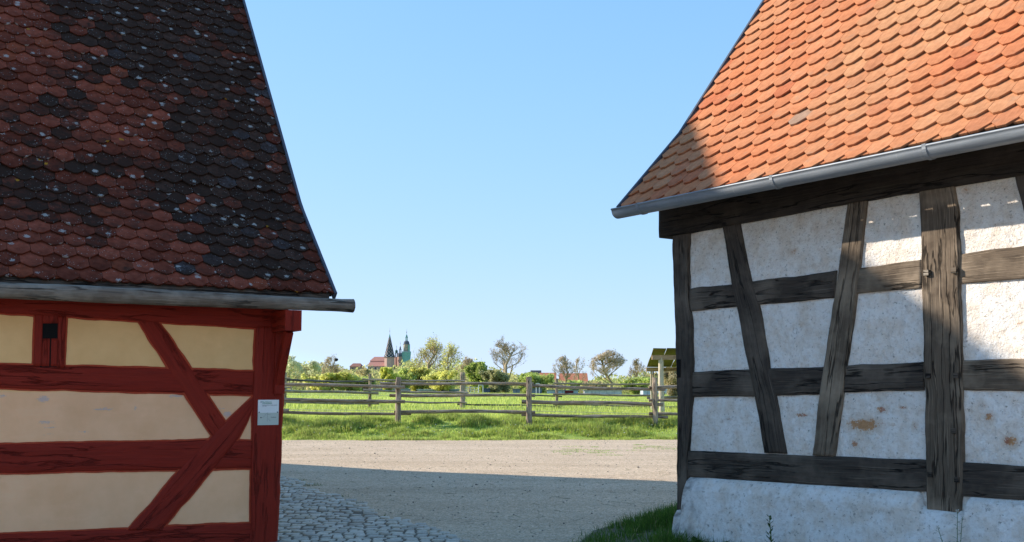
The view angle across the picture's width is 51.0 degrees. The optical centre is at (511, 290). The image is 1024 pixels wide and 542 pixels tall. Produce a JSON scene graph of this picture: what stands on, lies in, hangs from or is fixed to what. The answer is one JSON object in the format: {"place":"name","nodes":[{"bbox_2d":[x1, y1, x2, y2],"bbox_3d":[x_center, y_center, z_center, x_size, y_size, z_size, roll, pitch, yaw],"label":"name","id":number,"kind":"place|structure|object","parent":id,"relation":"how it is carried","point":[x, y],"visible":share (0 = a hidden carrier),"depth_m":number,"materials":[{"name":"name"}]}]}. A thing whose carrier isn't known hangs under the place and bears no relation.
{"place":"outdoors","nodes":[
{"label":"outdoors","id":0,"kind":"place"},
{"bbox_2d":[278,482,445,541],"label":"cobble bedding","id":1,"kind":"object","parent":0,"point":[348,524],"visible":0.11,"depth_m":12.98,"materials":[{"name":"stone"}]},
{"bbox_2d":[284,479,385,518],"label":"cobble tufts","id":2,"kind":"object","parent":1,"relation":"on","point":[331,496],"visible":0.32,"depth_m":17.90,"materials":[{"name":"green plant"}]},
{"bbox_2d":[278,476,470,541],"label":"cobblestones","id":3,"kind":"structure","parent":1,"relation":"on","point":[422,529],"depth_m":13.05,"materials":[{"name":"grey stone"}]},
{"bbox_2d":[280,439,676,541],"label":"gravel road","id":4,"kind":"structure","parent":0,"point":[427,498],"depth_m":18.89,"materials":[{"name":"beige gravel"}]},
{"bbox_2d":[280,441,676,536],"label":"loose stones","id":5,"kind":"object","parent":4,"relation":"on","point":[487,481],"visible":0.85,"depth_m":20.18,"materials":[{"name":"grey stone"}]},
{"bbox_2d":[300,464,675,534],"bbox_3d":[-0.298,3.155,16.866,7.550,0.128,11.053,0,-6,0],"label":"straw","id":6,"kind":"object","parent":4,"relation":"on","point":[516,497],"visible":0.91,"depth_m":16.04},
{"bbox_2d":[552,444,676,455],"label":"gravel tufts","id":7,"kind":"object","parent":4,"relation":"on","point":[577,451],"visible":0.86,"depth_m":27.16,"materials":[{"name":"beige gravel"}]},
{"bbox_2d":[282,371,677,440],"bbox_3d":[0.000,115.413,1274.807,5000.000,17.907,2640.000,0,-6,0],"label":"ground","id":8,"kind":"structure","parent":0,"point":[673,432],"depth_m":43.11,"materials":[{"name":"green plant"}]},
{"bbox_2d":[0,0,354,541],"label":"farmhouse","id":9,"kind":"object","parent":8,"relation":"on","point":[165,279],"visible":1,"depth_m":11.15,"materials":[{"name":"ceramic"}]},
{"bbox_2d":[257,400,278,424],"bbox_3d":[-2.574,1.292,11.338,0.226,0.265,0.012,3,-6,-31],"label":"information sign","id":10,"kind":"object","parent":9,"relation":"attached to","point":[268,412],"visible":1,"depth_m":11.34,"materials":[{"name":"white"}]},
{"bbox_2d":[286,354,305,389],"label":"tree","id":11,"kind":"object","parent":8,"relation":"on","point":[293,366],"visible":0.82,"depth_m":213.39,"materials":[{"name":"green plant"}]},
{"bbox_2d":[295,365,315,389],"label":"tree","id":12,"kind":"object","parent":8,"relation":"on","point":[306,367],"visible":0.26,"depth_m":230.88,"materials":[{"name":"green plant"}]},
{"bbox_2d":[306,360,321,375],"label":"tree","id":13,"kind":"object","parent":8,"relation":"on","point":[314,366],"visible":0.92,"depth_m":203.99,"materials":[{"name":"green plant"}]},
{"bbox_2d":[300,372,345,389],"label":"bush","id":14,"kind":"object","parent":8,"relation":"on","point":[327,376],"visible":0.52,"depth_m":193.71,"materials":[{"name":"green plant"}]},
{"bbox_2d":[320,355,344,389],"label":"tree","id":15,"kind":"object","parent":8,"relation":"on","point":[335,368],"visible":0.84,"depth_m":199.41,"materials":[{"name":"brown plant"}]},
{"bbox_2d":[330,371,362,390],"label":"bush","id":16,"kind":"object","parent":8,"relation":"on","point":[348,376],"visible":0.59,"depth_m":195.62,"materials":[{"name":"green plant"}]},
{"bbox_2d":[349,363,363,371],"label":"town house","id":17,"kind":"structure","parent":8,"relation":"on","point":[353,366],"depth_m":688.41,"materials":[{"name":"red tile"}]},
{"bbox_2d":[353,368,371,376],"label":"tree","id":18,"kind":"object","parent":8,"relation":"on","point":[364,371],"visible":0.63,"depth_m":230.24,"materials":[{"name":"green plant"}]},
{"bbox_2d":[355,375,376,390],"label":"bush","id":19,"kind":"object","parent":8,"relation":"on","point":[375,383],"visible":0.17,"depth_m":201.91,"materials":[{"name":"green plant"}]},
{"bbox_2d":[368,362,384,369],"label":"town house","id":20,"kind":"structure","parent":8,"relation":"on","point":[376,365],"depth_m":697.37,"materials":[{"name":"red tile"}]},
{"bbox_2d":[370,357,383,361],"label":"town house","id":21,"kind":"structure","parent":8,"relation":"on","point":[377,359],"depth_m":713.01,"materials":[{"name":"red tile"}]},
{"bbox_2d":[379,367,398,389],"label":"bush","id":22,"kind":"object","parent":8,"relation":"on","point":[386,372],"visible":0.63,"depth_m":188.80,"materials":[{"name":"green plant"}]},
{"bbox_2d":[384,330,394,369],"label":"patterned spire tower","id":23,"kind":"structure","parent":8,"relation":"on","point":[389,358],"depth_m":696.97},
{"bbox_2d":[394,345,397,368],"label":"open turret","id":24,"kind":"object","parent":8,"relation":"on","point":[396,350],"visible":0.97,"depth_m":703.73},
{"bbox_2d":[397,343,401,365],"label":"domed bell tower","id":25,"kind":"structure","parent":8,"relation":"on","point":[399,356],"depth_m":701.32,"materials":[{"name":"beige stone"}]},
{"bbox_2d":[393,367,416,388],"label":"bush","id":26,"kind":"object","parent":8,"relation":"on","point":[403,374],"visible":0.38,"depth_m":200.07,"materials":[{"name":"green plant"}]},
{"bbox_2d":[402,332,410,367],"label":"wrapped church tower","id":27,"kind":"structure","parent":8,"relation":"on","point":[406,353],"depth_m":697.57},
{"bbox_2d":[407,364,432,390],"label":"bush","id":28,"kind":"object","parent":8,"relation":"on","point":[419,372],"visible":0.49,"depth_m":203.81,"materials":[{"name":"green plant"}]},
{"bbox_2d":[411,332,449,388],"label":"tree","id":29,"kind":"object","parent":8,"relation":"on","point":[431,346],"visible":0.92,"depth_m":208.14,"materials":[{"name":"green plant"}]},
{"bbox_2d":[420,369,458,390],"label":"bush","id":30,"kind":"object","parent":8,"relation":"on","point":[446,374],"visible":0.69,"depth_m":192.89,"materials":[{"name":"green plant"}]},
{"bbox_2d":[440,341,463,369],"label":"tree","id":31,"kind":"object","parent":8,"relation":"on","point":[451,349],"visible":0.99,"depth_m":200.02,"materials":[{"name":"green plant"}]},
{"bbox_2d":[456,356,473,391],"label":"tree","id":32,"kind":"object","parent":8,"relation":"on","point":[467,361],"visible":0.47,"depth_m":220.63,"materials":[{"name":"brown plant"}]},
{"bbox_2d":[463,358,488,391],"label":"tree","id":33,"kind":"object","parent":8,"relation":"on","point":[474,375],"visible":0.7,"depth_m":212.84,"materials":[{"name":"green plant"}]},
{"bbox_2d":[286,357,667,393],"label":"scrub","id":34,"kind":"object","parent":8,"relation":"on","point":[513,377],"visible":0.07,"depth_m":243.16,"materials":[{"name":"green plant"}]},
{"bbox_2d":[282,418,676,434],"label":"wildflowers","id":35,"kind":"object","parent":8,"relation":"on","point":[481,432],"visible":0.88,"depth_m":32.67,"materials":[{"name":"plant"}]},
{"bbox_2d":[283,377,676,424],"bbox_3d":[-1.126,3.571,33.828,19.797,1.694,0.487,0,-6,0],"label":"rail fence","id":36,"kind":"object","parent":8,"relation":"on","point":[529,413],"visible":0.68,"depth_m":33.90,"materials":[{"name":"wood"}]},
{"bbox_2d":[284,372,676,407],"bbox_3d":[-1.179,4.259,44.807,21.994,1.665,0.497,0,-6,0],"label":"rail fence","id":37,"kind":"object","parent":8,"relation":"on","point":[375,392],"visible":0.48,"depth_m":44.63,"materials":[{"name":"wood"}]},
{"bbox_2d":[478,369,509,392],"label":"bush","id":38,"kind":"object","parent":8,"relation":"on","point":[493,375],"visible":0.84,"depth_m":190.28,"materials":[{"name":"green plant"}]},
{"bbox_2d":[488,336,527,392],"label":"tree","id":39,"kind":"object","parent":8,"relation":"on","point":[505,351],"visible":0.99,"depth_m":207.91,"materials":[{"name":"brown plant"}]},
{"bbox_2d":[518,371,538,391],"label":"bush","id":40,"kind":"object","parent":8,"relation":"on","point":[520,378],"visible":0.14,"depth_m":202.42,"materials":[{"name":"green plant"}]},
{"bbox_2d":[520,372,554,392],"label":"bush","id":41,"kind":"object","parent":8,"relation":"on","point":[544,379],"visible":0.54,"depth_m":194.09,"materials":[{"name":"green plant"}]},
{"bbox_2d":[532,388,542,392],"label":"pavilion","id":42,"kind":"structure","parent":8,"relation":"on","point":[533,390],"depth_m":186.17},
{"bbox_2d":[546,390,578,393],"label":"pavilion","id":43,"kind":"structure","parent":8,"relation":"on","point":[563,391],"depth_m":185.12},
{"bbox_2d":[552,355,576,389],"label":"tree","id":44,"kind":"object","parent":8,"relation":"on","point":[565,367],"visible":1,"depth_m":206.39,"materials":[{"name":"brown plant"}]},
{"bbox_2d":[559,373,587,381],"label":"house","id":45,"kind":"structure","parent":8,"relation":"on","point":[581,376],"depth_m":332.30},
{"bbox_2d":[565,379,582,391],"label":"bush","id":46,"kind":"object","parent":8,"relation":"on","point":[575,381],"visible":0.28,"depth_m":190.61,"materials":[{"name":"green plant"}]},
{"bbox_2d":[573,357,586,392],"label":"tree","id":47,"kind":"object","parent":8,"relation":"on","point":[579,369],"visible":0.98,"depth_m":214.58,"materials":[{"name":"brown plant"}]},
{"bbox_2d":[582,382,607,389],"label":"bush","id":48,"kind":"object","parent":8,"relation":"on","point":[596,385],"visible":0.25,"depth_m":227.01,"materials":[{"name":"green plant"}]},
{"bbox_2d":[582,390,622,393],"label":"pavilion","id":49,"kind":"structure","parent":8,"relation":"on","point":[604,391],"depth_m":187.15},
{"bbox_2d":[587,348,626,386],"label":"tree","id":50,"kind":"object","parent":8,"relation":"on","point":[604,358],"visible":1,"depth_m":198.01,"materials":[{"name":"green plant"}]},
{"bbox_2d":[616,375,649,393],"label":"bush","id":51,"kind":"object","parent":8,"relation":"on","point":[643,379],"visible":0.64,"depth_m":202.74,"materials":[{"name":"green plant"}]},
{"bbox_2d":[625,358,648,378],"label":"tree","id":52,"kind":"object","parent":8,"relation":"on","point":[635,364],"visible":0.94,"depth_m":225.94,"materials":[{"name":"brown plant"}]},
{"bbox_2d":[640,391,649,394],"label":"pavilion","id":53,"kind":"structure","parent":8,"relation":"on","point":[645,392],"depth_m":179.19,"materials":[{"name":"white"}]},
{"bbox_2d":[646,348,675,411],"bbox_3d":[7.197,3.572,41.132,4.113,2.572,4.371,0,-6,0],"label":"field shelter","id":54,"kind":"object","parent":8,"relation":"on","point":[661,360],"visible":0.35,"depth_m":39.47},
{"bbox_2d":[664,371,676,395],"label":"tree","id":55,"kind":"object","parent":8,"relation":"on","point":[670,377],"visible":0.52,"depth_m":118.94,"materials":[{"name":"green plant"}]},
{"bbox_2d":[611,0,1023,541],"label":"barn","id":56,"kind":"structure","parent":8,"relation":"on","point":[831,192],"depth_m":9.25,"materials":[{"name":"white paint"}]},
{"bbox_2d":[245,0,761,380],"label":"sky","id":57,"kind":"structure","parent":0,"point":[460,168],"materials":[{"name":"blue"}]},
{"bbox_2d":[581,519,665,541],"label":"soil strip","id":58,"kind":"object","parent":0,"point":[606,529],"visible":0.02,"depth_m":11.79,"materials":[{"name":"green plant"}]},
{"bbox_2d":[568,498,741,541],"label":"verge grass","id":59,"kind":"structure","parent":58,"relation":"on","point":[662,517],"depth_m":11.65,"materials":[{"name":"green plant"}]},
{"bbox_2d":[936,509,964,541],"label":"weed","id":60,"kind":"object","parent":58,"relation":"on","point":[957,512],"visible":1,"depth_m":8.00,"materials":[{"name":"green plant"}]},
{"bbox_2d":[766,515,775,541],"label":"weed","id":61,"kind":"object","parent":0,"point":[769,525],"visible":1,"depth_m":9.46,"materials":[{"name":"green plant"}]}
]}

